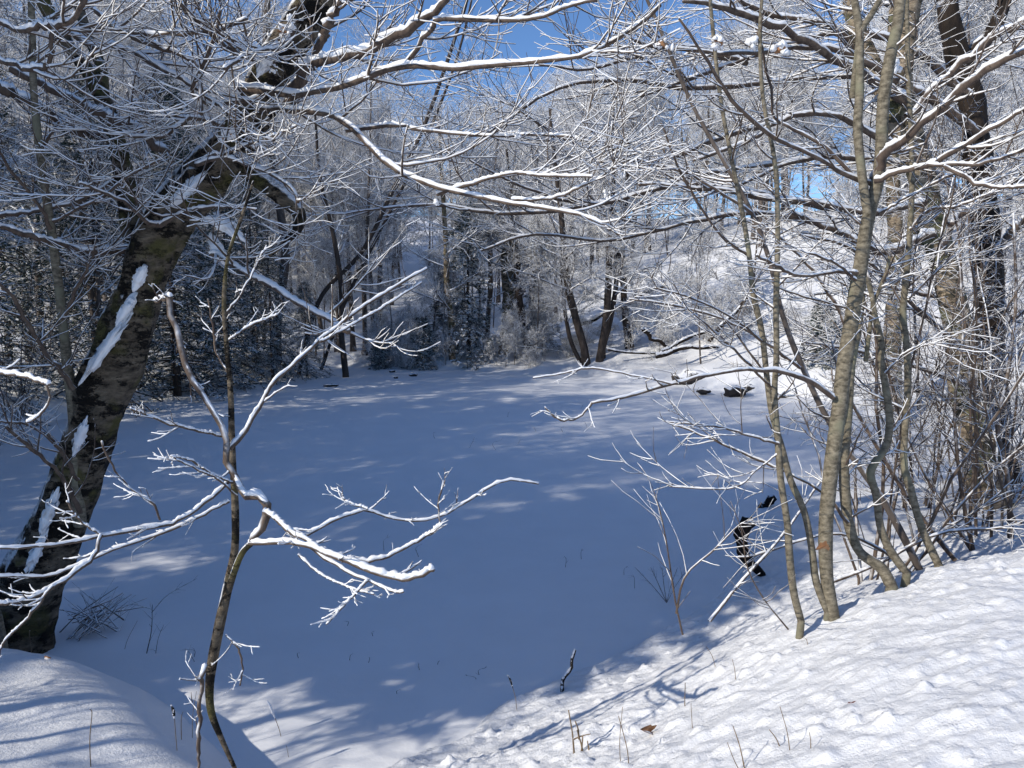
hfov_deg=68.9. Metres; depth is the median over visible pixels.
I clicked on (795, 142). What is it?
bare tree
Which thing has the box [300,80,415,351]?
bare tree
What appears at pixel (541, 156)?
tree
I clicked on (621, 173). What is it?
snow tuft
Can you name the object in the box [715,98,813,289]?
bare tree
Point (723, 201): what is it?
bare tree
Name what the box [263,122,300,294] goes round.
bare tree
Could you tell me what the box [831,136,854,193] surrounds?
young tree
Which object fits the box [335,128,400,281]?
bare tree
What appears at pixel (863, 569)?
dead branch
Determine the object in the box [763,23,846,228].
bare tree
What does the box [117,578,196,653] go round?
dark sprig
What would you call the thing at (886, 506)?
leaning sapling
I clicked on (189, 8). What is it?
bare tree
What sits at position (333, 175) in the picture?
bare tree
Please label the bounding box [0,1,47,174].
bare tree
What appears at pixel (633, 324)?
frosted bush
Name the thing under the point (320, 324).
bare tree
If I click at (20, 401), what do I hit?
thicket bush
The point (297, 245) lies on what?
bare tree
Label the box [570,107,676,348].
grey lone tree
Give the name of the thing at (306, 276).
young tree
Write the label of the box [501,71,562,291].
bare tree
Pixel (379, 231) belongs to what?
tree
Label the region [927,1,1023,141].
bare tree
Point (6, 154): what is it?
bare tree
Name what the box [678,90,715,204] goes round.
bare tree
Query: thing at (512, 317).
frosted bush
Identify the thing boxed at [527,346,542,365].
frosted bush
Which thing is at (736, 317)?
frosted bush
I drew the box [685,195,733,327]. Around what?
bare tree
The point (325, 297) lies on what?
young tree
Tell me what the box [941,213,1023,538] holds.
dead branch
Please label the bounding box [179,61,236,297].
bare tree
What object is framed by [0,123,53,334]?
young tree
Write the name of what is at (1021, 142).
bare tree
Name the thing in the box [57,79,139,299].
bare tree
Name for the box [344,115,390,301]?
bare tree
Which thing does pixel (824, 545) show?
hanging leaf
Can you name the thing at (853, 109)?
bare tree
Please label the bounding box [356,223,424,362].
young tree
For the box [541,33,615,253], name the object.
bare tree
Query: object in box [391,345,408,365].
frosted bush
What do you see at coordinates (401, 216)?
bare tree
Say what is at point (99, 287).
bare tree
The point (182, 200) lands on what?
leaning tree
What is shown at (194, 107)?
bare tree
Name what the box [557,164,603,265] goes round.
young tree
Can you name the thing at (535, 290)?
young tree
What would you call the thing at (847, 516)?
second sapling
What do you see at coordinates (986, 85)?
bare tree
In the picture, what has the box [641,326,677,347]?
fallen log
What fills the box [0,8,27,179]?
bare tree
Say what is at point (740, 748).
dry stem
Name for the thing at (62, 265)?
hemlock tree
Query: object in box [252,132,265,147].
snow tuft
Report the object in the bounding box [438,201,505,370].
hemlock tree
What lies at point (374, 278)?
young tree
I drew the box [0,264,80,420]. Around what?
thicket bush
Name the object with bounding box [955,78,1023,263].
bare tree
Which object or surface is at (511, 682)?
leaning seed stalk
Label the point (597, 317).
fallen log
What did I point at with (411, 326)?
frosted bush
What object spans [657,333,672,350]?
frosted bush
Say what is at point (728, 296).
frosted bush
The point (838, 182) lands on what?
bare tree
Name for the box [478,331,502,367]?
frosted bush
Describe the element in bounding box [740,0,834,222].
bare tree
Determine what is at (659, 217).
young tree
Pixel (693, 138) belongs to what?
bare tree
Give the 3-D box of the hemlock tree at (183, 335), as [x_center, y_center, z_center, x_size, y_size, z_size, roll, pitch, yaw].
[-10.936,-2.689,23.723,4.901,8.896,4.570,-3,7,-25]
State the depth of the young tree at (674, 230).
49.28 m
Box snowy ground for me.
[0,197,1023,767]
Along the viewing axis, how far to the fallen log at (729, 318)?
27.07 m
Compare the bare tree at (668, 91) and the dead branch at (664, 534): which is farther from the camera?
the bare tree at (668, 91)
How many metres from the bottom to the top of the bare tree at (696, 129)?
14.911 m
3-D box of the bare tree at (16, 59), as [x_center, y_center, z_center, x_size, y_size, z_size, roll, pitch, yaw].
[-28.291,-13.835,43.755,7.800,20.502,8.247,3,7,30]
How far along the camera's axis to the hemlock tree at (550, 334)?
33.72 m
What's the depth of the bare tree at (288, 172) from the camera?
38.24 m
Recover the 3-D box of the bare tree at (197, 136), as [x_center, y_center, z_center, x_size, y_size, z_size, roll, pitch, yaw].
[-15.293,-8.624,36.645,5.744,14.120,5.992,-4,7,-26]
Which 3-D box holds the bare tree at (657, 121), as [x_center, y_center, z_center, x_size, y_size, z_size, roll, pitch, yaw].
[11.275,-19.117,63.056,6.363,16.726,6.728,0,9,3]
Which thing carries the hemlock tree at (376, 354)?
on the snowy ground
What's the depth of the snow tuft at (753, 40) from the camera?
4.18 m
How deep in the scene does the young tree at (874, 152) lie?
32.49 m
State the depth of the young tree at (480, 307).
34.12 m
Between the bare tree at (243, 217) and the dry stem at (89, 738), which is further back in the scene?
the bare tree at (243, 217)
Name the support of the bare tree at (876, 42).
on the snowy ground
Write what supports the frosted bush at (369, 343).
on the snowy ground
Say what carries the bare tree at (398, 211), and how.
on the snowy ground
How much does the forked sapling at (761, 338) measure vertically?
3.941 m
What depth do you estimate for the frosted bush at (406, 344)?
31.13 m
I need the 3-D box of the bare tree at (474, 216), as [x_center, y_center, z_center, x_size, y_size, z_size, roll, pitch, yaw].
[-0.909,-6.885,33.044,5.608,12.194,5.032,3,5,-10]
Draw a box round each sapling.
[0,181,538,767]
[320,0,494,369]
[530,0,1023,621]
[571,0,922,570]
[589,0,834,638]
[612,0,828,620]
[668,201,898,591]
[734,185,1014,587]
[809,0,1023,566]
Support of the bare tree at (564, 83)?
on the snowy ground
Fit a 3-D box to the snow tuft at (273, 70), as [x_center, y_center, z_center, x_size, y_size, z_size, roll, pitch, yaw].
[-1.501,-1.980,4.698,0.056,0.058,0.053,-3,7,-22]
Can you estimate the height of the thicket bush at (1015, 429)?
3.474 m
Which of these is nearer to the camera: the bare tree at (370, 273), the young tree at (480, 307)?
the young tree at (480, 307)
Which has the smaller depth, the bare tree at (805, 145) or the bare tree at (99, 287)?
the bare tree at (99, 287)
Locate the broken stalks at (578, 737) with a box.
[568,710,590,753]
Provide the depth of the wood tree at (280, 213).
28.77 m
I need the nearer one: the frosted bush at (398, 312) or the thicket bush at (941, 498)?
the thicket bush at (941, 498)
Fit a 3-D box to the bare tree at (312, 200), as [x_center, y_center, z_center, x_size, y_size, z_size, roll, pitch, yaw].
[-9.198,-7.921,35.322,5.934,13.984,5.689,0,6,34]
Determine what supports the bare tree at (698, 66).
on the snowy ground
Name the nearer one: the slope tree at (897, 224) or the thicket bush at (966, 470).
the thicket bush at (966, 470)
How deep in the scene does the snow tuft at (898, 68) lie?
7.56 m
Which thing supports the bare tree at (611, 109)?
on the snowy ground
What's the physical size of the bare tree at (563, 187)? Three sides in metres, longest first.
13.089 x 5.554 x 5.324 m
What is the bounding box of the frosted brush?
[640,563,688,602]
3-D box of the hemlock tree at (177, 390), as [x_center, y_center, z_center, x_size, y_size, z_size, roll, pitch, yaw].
[-10.094,-3.068,22.530,6.387,11.592,5.955,0,7,-3]
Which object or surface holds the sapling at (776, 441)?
on the snowy ground
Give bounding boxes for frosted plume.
[266,700,280,735]
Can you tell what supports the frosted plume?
on the frozen pond
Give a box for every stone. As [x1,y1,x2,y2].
[323,383,337,386]
[671,368,705,384]
[696,387,710,394]
[723,385,748,396]
[743,383,754,389]
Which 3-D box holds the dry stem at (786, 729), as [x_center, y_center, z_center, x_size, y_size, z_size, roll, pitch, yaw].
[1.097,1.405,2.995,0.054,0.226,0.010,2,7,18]
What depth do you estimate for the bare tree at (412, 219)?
50.17 m
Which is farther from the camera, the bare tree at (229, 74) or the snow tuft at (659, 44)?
the bare tree at (229, 74)
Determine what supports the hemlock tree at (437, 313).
on the snowy ground
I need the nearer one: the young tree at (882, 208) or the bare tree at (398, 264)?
the young tree at (882, 208)
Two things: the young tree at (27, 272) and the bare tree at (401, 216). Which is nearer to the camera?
the young tree at (27, 272)
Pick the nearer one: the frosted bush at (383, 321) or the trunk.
the trunk
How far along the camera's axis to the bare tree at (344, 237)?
47.83 m
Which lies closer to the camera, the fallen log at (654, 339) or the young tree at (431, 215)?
the fallen log at (654, 339)
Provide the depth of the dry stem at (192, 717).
4.75 m
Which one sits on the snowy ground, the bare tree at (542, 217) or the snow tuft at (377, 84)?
the bare tree at (542, 217)
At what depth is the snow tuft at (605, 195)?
4.19 m
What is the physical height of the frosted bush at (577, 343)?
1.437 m
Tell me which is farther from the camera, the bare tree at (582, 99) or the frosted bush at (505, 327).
the bare tree at (582, 99)
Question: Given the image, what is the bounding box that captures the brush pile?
[59,579,146,640]
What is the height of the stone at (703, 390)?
0.267 m
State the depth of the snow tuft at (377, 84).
4.61 m
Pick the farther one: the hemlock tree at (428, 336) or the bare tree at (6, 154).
the hemlock tree at (428, 336)
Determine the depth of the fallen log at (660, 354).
27.72 m
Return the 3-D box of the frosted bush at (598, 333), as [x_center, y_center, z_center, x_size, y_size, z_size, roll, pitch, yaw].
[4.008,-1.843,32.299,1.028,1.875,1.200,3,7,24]
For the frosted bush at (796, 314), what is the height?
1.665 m
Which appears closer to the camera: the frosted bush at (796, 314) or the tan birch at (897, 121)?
the tan birch at (897, 121)
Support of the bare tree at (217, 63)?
on the snowy ground
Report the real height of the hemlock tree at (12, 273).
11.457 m
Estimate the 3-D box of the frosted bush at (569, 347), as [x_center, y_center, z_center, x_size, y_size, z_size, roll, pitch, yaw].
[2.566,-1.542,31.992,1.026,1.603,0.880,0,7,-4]
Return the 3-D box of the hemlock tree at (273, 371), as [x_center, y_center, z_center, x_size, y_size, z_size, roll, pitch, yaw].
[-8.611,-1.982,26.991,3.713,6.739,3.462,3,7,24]
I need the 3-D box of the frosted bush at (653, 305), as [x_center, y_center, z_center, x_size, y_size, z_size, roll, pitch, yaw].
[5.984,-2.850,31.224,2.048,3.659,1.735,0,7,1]
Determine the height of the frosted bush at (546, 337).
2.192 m
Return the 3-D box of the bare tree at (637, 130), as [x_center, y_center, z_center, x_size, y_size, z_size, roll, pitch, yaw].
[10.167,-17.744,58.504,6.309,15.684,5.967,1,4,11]
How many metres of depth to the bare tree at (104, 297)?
32.40 m
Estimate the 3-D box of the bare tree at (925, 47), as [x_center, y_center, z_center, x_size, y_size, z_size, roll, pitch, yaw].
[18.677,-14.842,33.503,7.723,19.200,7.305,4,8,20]
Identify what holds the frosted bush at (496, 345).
on the snowy ground
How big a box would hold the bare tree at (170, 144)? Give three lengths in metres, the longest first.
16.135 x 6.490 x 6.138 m
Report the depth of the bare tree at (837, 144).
75.94 m
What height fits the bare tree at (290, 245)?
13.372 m
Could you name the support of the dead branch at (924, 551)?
on the snowy ground
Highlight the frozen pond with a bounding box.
[0,367,1023,767]
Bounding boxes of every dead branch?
[611,467,688,634]
[659,476,793,613]
[698,469,795,629]
[708,434,897,622]
[723,506,911,587]
[819,333,958,560]
[834,507,1023,582]
[871,364,970,550]
[910,475,1023,571]
[920,244,981,550]
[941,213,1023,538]
[956,328,1023,522]
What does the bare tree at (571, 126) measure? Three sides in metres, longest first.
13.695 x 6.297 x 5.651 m
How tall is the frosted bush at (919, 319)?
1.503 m
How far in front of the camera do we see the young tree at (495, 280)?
43.29 m
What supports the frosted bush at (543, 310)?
on the snowy ground
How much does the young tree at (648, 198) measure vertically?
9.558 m
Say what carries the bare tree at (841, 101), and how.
on the snowy ground
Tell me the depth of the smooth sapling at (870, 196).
4.21 m
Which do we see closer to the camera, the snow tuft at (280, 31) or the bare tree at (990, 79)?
the snow tuft at (280, 31)
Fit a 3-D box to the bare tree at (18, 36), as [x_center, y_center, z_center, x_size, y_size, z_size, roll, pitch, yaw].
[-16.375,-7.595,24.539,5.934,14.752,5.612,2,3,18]
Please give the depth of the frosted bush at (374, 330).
31.65 m
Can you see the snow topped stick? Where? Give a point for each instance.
(567, 672)
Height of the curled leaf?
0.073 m
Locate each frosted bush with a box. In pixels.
[354,311,399,367]
[355,328,388,367]
[364,301,396,363]
[383,314,412,364]
[388,306,406,349]
[390,296,423,353]
[391,326,407,367]
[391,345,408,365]
[392,320,417,367]
[394,304,426,369]
[414,346,431,364]
[427,328,457,367]
[437,284,481,354]
[441,319,469,357]
[466,299,485,350]
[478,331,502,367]
[488,332,502,356]
[491,306,522,366]
[499,292,530,364]
[503,334,523,358]
[513,322,547,362]
[515,288,548,350]
[521,345,539,368]
[522,289,571,355]
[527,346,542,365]
[534,324,555,356]
[557,337,575,358]
[561,333,578,358]
[565,305,598,354]
[573,338,588,355]
[593,323,614,351]
[611,274,654,350]
[611,294,640,346]
[630,273,671,342]
[642,324,672,360]
[653,280,690,346]
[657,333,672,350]
[685,279,715,339]
[700,266,754,343]
[700,309,727,343]
[725,301,750,335]
[727,261,757,317]
[737,298,763,329]
[766,303,794,332]
[784,301,806,332]
[828,314,842,360]
[908,316,936,343]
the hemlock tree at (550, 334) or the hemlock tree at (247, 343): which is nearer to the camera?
the hemlock tree at (247, 343)
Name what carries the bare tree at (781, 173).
on the snowy ground
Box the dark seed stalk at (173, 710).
[171,704,176,747]
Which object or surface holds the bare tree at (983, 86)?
on the snowy ground
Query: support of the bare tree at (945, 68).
on the snowy ground
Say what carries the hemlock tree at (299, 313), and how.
on the snowy ground
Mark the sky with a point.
(524, 37)
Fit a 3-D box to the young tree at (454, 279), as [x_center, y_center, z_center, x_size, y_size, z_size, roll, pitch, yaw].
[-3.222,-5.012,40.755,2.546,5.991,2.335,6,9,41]
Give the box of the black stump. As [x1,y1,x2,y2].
[733,516,765,576]
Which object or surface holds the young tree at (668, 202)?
on the snowy ground
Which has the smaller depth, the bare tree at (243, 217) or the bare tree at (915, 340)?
the bare tree at (915, 340)
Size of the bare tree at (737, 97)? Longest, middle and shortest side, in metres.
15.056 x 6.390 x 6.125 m
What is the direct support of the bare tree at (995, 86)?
on the snowy ground
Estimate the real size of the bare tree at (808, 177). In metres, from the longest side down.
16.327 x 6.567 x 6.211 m
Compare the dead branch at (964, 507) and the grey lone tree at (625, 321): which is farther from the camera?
the grey lone tree at (625, 321)
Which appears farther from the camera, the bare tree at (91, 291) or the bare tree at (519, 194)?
the bare tree at (519, 194)
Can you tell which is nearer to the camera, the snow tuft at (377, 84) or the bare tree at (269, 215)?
the snow tuft at (377, 84)
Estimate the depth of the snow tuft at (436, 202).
4.30 m
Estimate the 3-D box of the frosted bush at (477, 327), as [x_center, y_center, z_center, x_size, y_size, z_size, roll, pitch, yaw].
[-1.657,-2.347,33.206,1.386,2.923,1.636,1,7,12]
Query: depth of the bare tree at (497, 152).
34.28 m
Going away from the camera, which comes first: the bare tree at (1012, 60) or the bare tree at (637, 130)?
the bare tree at (1012, 60)
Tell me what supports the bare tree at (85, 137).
on the snowy ground
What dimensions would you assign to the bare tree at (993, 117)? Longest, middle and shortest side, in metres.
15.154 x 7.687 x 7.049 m
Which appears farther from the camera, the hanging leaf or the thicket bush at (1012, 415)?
the thicket bush at (1012, 415)
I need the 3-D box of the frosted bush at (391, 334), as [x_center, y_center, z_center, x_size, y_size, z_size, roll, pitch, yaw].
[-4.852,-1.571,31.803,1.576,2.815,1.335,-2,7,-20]
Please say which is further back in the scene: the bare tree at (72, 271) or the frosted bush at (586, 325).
the frosted bush at (586, 325)
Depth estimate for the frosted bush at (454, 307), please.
32.34 m
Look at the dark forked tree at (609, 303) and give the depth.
29.97 m
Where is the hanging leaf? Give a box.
[815,541,829,550]
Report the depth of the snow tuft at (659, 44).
4.21 m
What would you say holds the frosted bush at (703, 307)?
on the snowy ground
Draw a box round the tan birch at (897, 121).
[538,0,1023,509]
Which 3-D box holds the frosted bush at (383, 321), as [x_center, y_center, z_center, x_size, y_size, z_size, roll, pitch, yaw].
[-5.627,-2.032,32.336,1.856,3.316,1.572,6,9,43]
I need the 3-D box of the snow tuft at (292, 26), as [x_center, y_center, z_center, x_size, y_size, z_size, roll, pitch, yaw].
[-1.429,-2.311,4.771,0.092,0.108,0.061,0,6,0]
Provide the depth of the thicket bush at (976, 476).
6.38 m
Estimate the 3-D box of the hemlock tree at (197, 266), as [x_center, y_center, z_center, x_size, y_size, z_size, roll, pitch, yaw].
[-11.881,-4.713,26.089,6.578,12.805,7.055,1,7,10]
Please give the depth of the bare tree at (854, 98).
57.29 m
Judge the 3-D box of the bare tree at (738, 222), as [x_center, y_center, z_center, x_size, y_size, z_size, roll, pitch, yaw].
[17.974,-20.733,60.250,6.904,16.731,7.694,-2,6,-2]
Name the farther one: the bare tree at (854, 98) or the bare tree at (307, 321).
the bare tree at (854, 98)
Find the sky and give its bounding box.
[0,0,1017,218]
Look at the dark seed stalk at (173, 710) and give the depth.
4.27 m
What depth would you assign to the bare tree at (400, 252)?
70.81 m
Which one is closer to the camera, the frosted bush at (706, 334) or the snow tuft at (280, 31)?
the snow tuft at (280, 31)
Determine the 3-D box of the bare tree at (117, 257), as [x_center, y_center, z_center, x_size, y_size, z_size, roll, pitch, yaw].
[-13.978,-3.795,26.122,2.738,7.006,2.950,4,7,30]
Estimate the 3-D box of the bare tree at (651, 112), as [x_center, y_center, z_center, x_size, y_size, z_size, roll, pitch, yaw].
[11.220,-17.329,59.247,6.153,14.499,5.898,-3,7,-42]
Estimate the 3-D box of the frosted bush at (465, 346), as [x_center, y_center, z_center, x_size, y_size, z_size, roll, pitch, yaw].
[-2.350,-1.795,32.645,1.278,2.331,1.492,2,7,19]
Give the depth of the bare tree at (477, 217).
45.04 m
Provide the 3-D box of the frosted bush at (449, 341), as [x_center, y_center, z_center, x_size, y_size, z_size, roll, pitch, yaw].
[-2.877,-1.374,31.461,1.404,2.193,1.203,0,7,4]
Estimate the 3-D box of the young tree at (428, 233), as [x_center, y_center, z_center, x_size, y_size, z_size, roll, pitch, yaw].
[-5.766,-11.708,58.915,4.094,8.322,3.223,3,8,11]
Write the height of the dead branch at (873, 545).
0.537 m
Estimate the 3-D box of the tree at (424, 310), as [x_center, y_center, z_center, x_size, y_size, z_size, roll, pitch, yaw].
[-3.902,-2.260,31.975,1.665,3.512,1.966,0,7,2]
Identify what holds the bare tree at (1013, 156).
on the snowy ground
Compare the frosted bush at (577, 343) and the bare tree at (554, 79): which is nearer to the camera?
the frosted bush at (577, 343)
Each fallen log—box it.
[506,346,567,352]
[582,313,602,324]
[607,347,655,353]
[620,285,663,302]
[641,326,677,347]
[655,344,718,358]
[660,324,706,351]
[708,287,757,341]
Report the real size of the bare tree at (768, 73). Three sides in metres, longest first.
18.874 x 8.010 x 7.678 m
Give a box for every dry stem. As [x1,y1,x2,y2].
[89,709,91,766]
[192,691,196,737]
[618,716,628,762]
[619,707,622,760]
[733,726,744,767]
[780,707,789,749]
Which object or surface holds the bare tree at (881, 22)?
on the snowy ground
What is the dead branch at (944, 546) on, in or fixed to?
on the snowy ground
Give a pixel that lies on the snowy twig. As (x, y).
(26, 375)
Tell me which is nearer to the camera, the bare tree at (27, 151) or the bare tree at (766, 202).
the bare tree at (27, 151)
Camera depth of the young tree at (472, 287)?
52.06 m
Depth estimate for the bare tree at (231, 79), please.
42.91 m
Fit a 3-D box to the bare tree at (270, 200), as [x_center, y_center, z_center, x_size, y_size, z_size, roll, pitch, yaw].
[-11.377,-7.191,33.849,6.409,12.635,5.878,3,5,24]
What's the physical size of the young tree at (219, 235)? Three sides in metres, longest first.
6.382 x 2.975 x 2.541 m
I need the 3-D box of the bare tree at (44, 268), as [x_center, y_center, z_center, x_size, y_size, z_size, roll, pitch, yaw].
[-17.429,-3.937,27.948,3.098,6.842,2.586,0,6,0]
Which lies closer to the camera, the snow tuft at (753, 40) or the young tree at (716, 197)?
the snow tuft at (753, 40)
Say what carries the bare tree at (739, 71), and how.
on the snowy ground
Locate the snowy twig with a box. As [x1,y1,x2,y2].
[0,358,50,422]
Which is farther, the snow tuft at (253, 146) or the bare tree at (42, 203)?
the bare tree at (42, 203)
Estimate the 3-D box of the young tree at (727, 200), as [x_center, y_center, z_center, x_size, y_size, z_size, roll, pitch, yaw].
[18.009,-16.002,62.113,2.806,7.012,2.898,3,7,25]
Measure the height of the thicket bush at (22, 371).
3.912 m
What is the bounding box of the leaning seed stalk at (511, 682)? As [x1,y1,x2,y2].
[507,674,516,709]
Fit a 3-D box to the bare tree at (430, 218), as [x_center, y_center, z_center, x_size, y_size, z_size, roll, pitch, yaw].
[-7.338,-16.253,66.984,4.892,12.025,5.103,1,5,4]
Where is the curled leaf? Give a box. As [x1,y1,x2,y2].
[640,725,656,733]
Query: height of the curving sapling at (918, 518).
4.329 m
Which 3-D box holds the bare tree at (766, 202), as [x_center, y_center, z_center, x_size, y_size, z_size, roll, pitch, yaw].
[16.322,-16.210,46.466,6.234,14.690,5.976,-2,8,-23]
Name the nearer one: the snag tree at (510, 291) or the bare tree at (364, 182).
the snag tree at (510, 291)
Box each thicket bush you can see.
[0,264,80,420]
[0,309,57,423]
[0,342,54,445]
[694,66,1023,584]
[763,160,1023,546]
[787,231,1023,509]
[827,270,958,478]
[852,89,1023,537]
[856,231,1023,498]
[876,169,1023,502]
[936,332,1023,471]
[948,321,1023,498]
[992,304,1023,460]
[1006,359,1023,450]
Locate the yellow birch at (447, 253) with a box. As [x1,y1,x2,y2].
[375,99,504,361]
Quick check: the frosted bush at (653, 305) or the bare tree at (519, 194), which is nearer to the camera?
the frosted bush at (653, 305)
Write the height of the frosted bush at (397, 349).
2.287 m
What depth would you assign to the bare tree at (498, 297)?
49.17 m
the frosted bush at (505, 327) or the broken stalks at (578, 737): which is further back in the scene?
the frosted bush at (505, 327)
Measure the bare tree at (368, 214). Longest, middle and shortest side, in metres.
15.356 x 7.061 x 6.336 m
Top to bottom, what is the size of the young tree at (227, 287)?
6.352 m
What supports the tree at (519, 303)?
on the snowy ground
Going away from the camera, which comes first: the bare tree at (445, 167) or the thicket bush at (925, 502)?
the thicket bush at (925, 502)
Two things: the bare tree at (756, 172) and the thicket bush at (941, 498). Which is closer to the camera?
the thicket bush at (941, 498)
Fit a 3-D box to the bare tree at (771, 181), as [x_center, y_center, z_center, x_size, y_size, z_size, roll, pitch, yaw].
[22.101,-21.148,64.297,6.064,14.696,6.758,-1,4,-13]
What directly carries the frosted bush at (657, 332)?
on the snowy ground
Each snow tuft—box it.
[218,126,237,142]
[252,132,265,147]
[267,23,287,36]
[269,64,277,73]
[282,13,296,29]
[370,76,388,89]
[433,199,438,205]
[504,129,521,138]
[603,189,610,198]
[617,169,624,177]
[653,36,674,50]
[711,34,724,50]
[745,35,762,51]
[770,39,790,55]
[893,59,904,82]
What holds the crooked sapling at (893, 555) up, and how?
on the snowy ground
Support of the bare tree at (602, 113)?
on the snowy ground
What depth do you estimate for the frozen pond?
9.32 m
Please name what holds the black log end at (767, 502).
on the frozen pond
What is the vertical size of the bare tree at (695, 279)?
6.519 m
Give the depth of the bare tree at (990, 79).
18.56 m
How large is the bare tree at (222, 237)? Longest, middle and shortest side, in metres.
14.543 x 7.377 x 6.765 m
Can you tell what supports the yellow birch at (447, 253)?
on the snowy ground
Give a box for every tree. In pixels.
[0,0,48,295]
[0,0,110,361]
[0,0,117,305]
[0,0,160,372]
[0,0,181,341]
[0,0,209,327]
[0,0,726,653]
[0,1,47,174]
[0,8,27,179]
[0,57,82,425]
[0,98,88,368]
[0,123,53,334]
[0,150,113,377]
[0,172,54,305]
[0,246,45,375]
[1,76,75,324]
[1,168,34,294]
[2,68,193,417]
[2,202,79,351]
[5,0,158,300]
[22,0,156,338]
[39,0,154,292]
[40,209,108,351]
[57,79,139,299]
[77,186,165,318]
[82,83,264,402]
[83,0,240,334]
[96,0,269,356]
[102,55,271,378]
[111,36,198,329]
[143,156,235,398]
[149,54,247,335]
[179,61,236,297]
[180,224,237,334]
[183,107,252,313]
[183,190,282,390]
[185,25,264,311]
[185,37,243,97]
[194,0,346,338]
[195,0,335,364]
[196,79,291,277]
[205,179,300,377]
[205,235,249,341]
[210,115,313,343]
[214,88,320,350]
[231,65,327,276]
[233,0,1023,483]
[234,234,321,384]
[237,114,328,323]
[252,113,341,342]
[255,48,386,346]
[260,65,381,351]
[260,115,311,295]
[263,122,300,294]
[269,96,385,352]
[278,90,389,377]
[283,281,334,378]
[288,197,349,355]
[289,217,348,365]
[295,100,351,285]
[296,10,444,355]
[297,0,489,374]
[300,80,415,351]
[319,73,431,330]
[326,48,426,321]
[326,138,364,309]
[330,93,400,312]
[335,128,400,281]
[343,156,408,289]
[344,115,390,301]
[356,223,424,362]
[366,115,427,288]
[367,333,392,370]
[372,222,396,288]
[373,104,439,304]
[382,112,418,268]
[384,129,408,257]
[395,164,465,330]
[400,316,438,369]
[401,291,439,359]
[403,240,456,349]
[410,118,463,221]
[412,194,456,268]
[413,90,478,286]
[416,140,447,265]
[427,200,499,344]
[428,243,462,316]
[428,271,474,353]
[432,88,551,355]
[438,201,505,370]
[441,78,511,285]
[446,139,505,318]
[447,171,496,298]
[451,55,547,346]
[451,176,572,354]
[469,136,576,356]
[470,226,500,327]
[472,101,576,318]
[477,102,525,302]
[485,122,549,294]
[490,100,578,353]
[496,86,624,365]
[497,85,586,296]
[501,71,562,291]
[507,96,598,313]
[511,224,568,359]
[512,143,570,275]
[513,244,566,354]
[534,59,600,257]
[539,70,591,226]
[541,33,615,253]
[544,62,586,218]
[552,74,634,275]
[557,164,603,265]
[560,54,701,362]
[570,58,638,262]
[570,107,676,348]
[575,26,644,258]
[606,66,673,252]
[614,58,673,247]
[618,31,693,244]
[622,144,670,254]
[626,70,681,251]
[641,132,686,255]
[642,172,674,243]
[647,128,691,243]
[655,62,710,235]
[662,0,762,234]
[662,205,733,363]
[663,37,748,210]
[667,170,727,290]
[673,168,702,222]
[676,91,726,224]
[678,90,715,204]
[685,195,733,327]
[690,92,739,212]
[692,18,759,224]
[692,98,741,220]
[697,30,794,203]
[698,27,757,231]
[698,140,741,221]
[701,0,839,239]
[703,20,756,223]
[707,0,821,247]
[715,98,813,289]
[715,156,736,226]
[729,0,804,219]
[729,1,820,234]
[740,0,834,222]
[741,158,764,218]
[754,102,803,217]
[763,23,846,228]
[773,50,823,211]
[778,54,809,210]
[780,92,826,192]
[782,145,872,351]
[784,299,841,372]
[796,56,844,209]
[797,0,1023,411]
[817,24,881,199]
[819,71,857,196]
[825,138,885,255]
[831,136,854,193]
[832,1,879,154]
[834,109,885,214]
[835,2,905,207]
[837,118,905,259]
[845,49,957,229]
[848,121,971,409]
[850,0,1008,250]
[851,42,925,208]
[854,168,902,257]
[861,0,954,216]
[863,4,982,117]
[866,0,999,256]
[868,0,1023,250]
[873,5,988,191]
[901,0,1023,190]
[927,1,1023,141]
[929,1,1023,183]
[935,0,1023,339]
[936,0,1023,247]
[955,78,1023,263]
[959,170,1023,337]
[960,7,1023,207]
[986,0,1023,183]
[993,68,1023,264]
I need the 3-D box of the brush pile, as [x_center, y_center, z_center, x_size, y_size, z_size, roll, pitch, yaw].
[-3.742,2.061,6.731,0.888,0.426,0.810,-6,9,-41]
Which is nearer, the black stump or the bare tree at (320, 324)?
the black stump
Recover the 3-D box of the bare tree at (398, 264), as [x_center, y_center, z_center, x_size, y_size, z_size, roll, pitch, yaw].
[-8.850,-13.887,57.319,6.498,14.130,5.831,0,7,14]
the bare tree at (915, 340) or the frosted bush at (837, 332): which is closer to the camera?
the bare tree at (915, 340)
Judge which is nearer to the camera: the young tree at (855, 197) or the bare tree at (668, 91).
the young tree at (855, 197)
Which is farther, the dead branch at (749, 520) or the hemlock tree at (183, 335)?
the hemlock tree at (183, 335)
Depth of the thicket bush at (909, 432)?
12.57 m
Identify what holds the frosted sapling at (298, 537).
on the snowy ground
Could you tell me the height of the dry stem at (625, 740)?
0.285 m
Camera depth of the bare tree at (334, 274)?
32.44 m
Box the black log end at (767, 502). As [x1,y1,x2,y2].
[757,495,776,507]
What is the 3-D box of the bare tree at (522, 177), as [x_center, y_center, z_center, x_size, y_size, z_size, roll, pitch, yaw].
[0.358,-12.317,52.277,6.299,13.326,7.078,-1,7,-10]
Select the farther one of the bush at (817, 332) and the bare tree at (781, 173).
the bare tree at (781, 173)
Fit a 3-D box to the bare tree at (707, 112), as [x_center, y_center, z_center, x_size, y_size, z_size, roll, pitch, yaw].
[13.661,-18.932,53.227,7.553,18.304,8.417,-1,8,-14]
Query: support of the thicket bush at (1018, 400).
on the snowy ground
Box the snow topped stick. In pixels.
[560,648,575,691]
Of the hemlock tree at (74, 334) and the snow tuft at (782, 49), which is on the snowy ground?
the hemlock tree at (74, 334)

